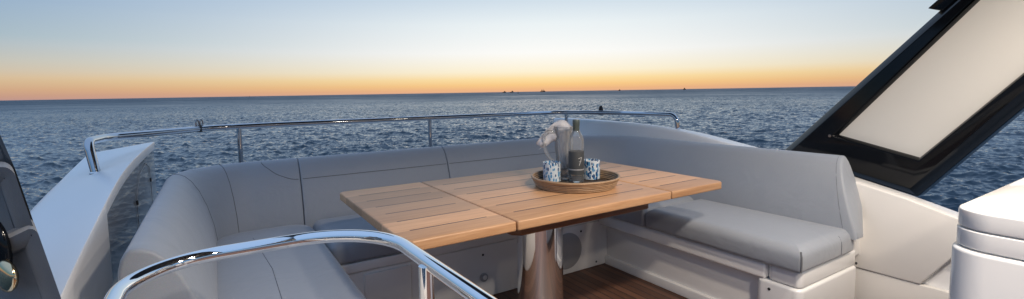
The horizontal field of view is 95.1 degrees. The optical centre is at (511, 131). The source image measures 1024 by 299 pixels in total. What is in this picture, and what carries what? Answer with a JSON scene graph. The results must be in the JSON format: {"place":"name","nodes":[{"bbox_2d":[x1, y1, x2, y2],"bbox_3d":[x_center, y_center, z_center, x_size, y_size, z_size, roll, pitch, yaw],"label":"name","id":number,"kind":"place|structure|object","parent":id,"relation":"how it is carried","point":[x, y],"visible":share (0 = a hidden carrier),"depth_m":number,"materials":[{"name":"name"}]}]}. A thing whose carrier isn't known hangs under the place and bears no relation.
{"place":"outdoors","nodes":[
{"label":"outdoors","id":0,"kind":"place"},
{"bbox_2d":[0,0,938,100],"label":"sky","id":1,"kind":"structure","parent":0,"point":[50,49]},
{"bbox_2d":[0,86,1023,211],"bbox_3d":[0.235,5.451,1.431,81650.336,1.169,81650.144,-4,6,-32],"label":"sea","id":2,"kind":"structure","parent":0,"point":[43,140],"depth_m":85.86,"materials":[{"name":"blue liquid"}]},
{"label":"superstructure","id":3,"kind":"structure","parent":0,"visible":0},
{"bbox_2d":[30,142,156,298],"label":"coaming","id":4,"kind":"object","parent":3,"relation":"on","point":[87,225],"visible":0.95,"depth_m":1.57,"materials":[{"name":"plastic"}]},
{"bbox_2d":[493,263,687,298],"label":"deck","id":5,"kind":"structure","parent":3,"relation":"on","point":[603,281],"depth_m":2.74,"materials":[{"name":"brown wood"}]},
{"bbox_2d":[0,135,60,298],"bbox_3d":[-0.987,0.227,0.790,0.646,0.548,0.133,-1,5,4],"label":"helm seat","id":6,"kind":"object","parent":5,"relation":"on","point":[25,271],"visible":1,"depth_m":0.74,"materials":[{"name":"grey leather"}]},
{"bbox_2d":[103,229,496,298],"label":"stair rail","id":7,"kind":"object","parent":5,"relation":"on","point":[430,267],"visible":1,"depth_m":0.90,"materials":[{"name":"metal"}]},
{"bbox_2d":[118,135,862,298],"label":"corner sofa","id":8,"kind":"object","parent":5,"relation":"on","point":[763,223],"visible":0.73,"depth_m":2.43,"materials":[{"name":"grey leather"}]},
{"bbox_2d":[340,161,721,298],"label":"dining table","id":9,"kind":"object","parent":5,"relation":"on","point":[520,205],"visible":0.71,"depth_m":2.01,"materials":[{"name":"brown wood"}]},
{"bbox_2d":[531,169,619,192],"bbox_3d":[0.301,0.231,2.236,0.422,0.051,0.422,-4,6,-32],"label":"tray","id":10,"kind":"object","parent":9,"relation":"on","point":[607,180],"visible":0.79,"depth_m":2.09,"materials":[{"name":"wood"}]},
{"bbox_2d":[543,160,560,181],"bbox_3d":[0.195,0.196,2.293,0.088,0.096,0.088,-4,6,-32],"label":"tumbler","id":11,"kind":"object","parent":10,"relation":"on","point":[551,170],"visible":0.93,"depth_m":2.26,"materials":[{"name":"multicoloured ceramic"}]},
{"bbox_2d":[542,126,572,178],"bbox_3d":[0.235,0.105,2.373,0.093,0.262,0.151,-18,18,-74],"label":"glass jug","id":12,"kind":"object","parent":10,"relation":"on","point":[556,145],"visible":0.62,"depth_m":2.35,"materials":[{"name":"clear glass"}]},
{"bbox_2d":[536,120,571,168],"bbox_3d":[0.220,0.068,2.352,0.186,0.250,0.079,-2,5,-11],"label":"napkin","id":13,"kind":"object","parent":12,"relation":"in","point":[563,126],"visible":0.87,"depth_m":2.35,"materials":[{"name":"white fabric"}]},
{"bbox_2d":[568,119,583,182],"bbox_3d":[0.310,0.093,2.258,0.075,0.302,0.077,-4,6,-32],"label":"wine bottle","id":14,"kind":"object","parent":10,"relation":"on","point":[576,162],"visible":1,"depth_m":2.24,"materials":[{"name":"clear glass"}]},
{"bbox_2d":[584,159,599,179],"bbox_3d":[0.395,0.189,2.337,0.088,0.096,0.088,2,5,27],"label":"tumbler","id":15,"kind":"object","parent":10,"relation":"on","point":[591,169],"visible":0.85,"depth_m":2.30,"materials":[{"name":"multicoloured ceramic"}]},
{"bbox_2d":[949,178,1023,298],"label":"bar cabinet","id":16,"kind":"object","parent":5,"relation":"on","point":[987,257],"visible":1,"depth_m":1.09,"materials":[{"name":"white plastic"}]},
{"bbox_2d":[554,118,957,298],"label":"coaming","id":17,"kind":"object","parent":3,"relation":"on","point":[907,241],"visible":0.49,"depth_m":2.23,"materials":[{"name":"white plastic"}]},
{"bbox_2d":[785,0,1023,195],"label":"arch support","id":18,"kind":"object","parent":17,"relation":"on","point":[933,101],"visible":0.84,"depth_m":2.28,"materials":[{"name":"metal"}]},
{"bbox_3d":[-0.604,0.993,3.556,2.780,1.545,0.589,-4,6,-32],"label":"bulwark","id":19,"kind":"object","parent":3,"relation":"on","visible":0},
{"bbox_2d":[84,106,680,174],"bbox_3d":[-0.479,0.088,3.057,3.319,0.427,0.937,-3,5,-26],"label":"guard rail","id":20,"kind":"object","parent":19,"relation":"on","point":[91,155],"visible":0.89,"depth_m":2.96,"materials":[{"name":"metal"}]}
]}

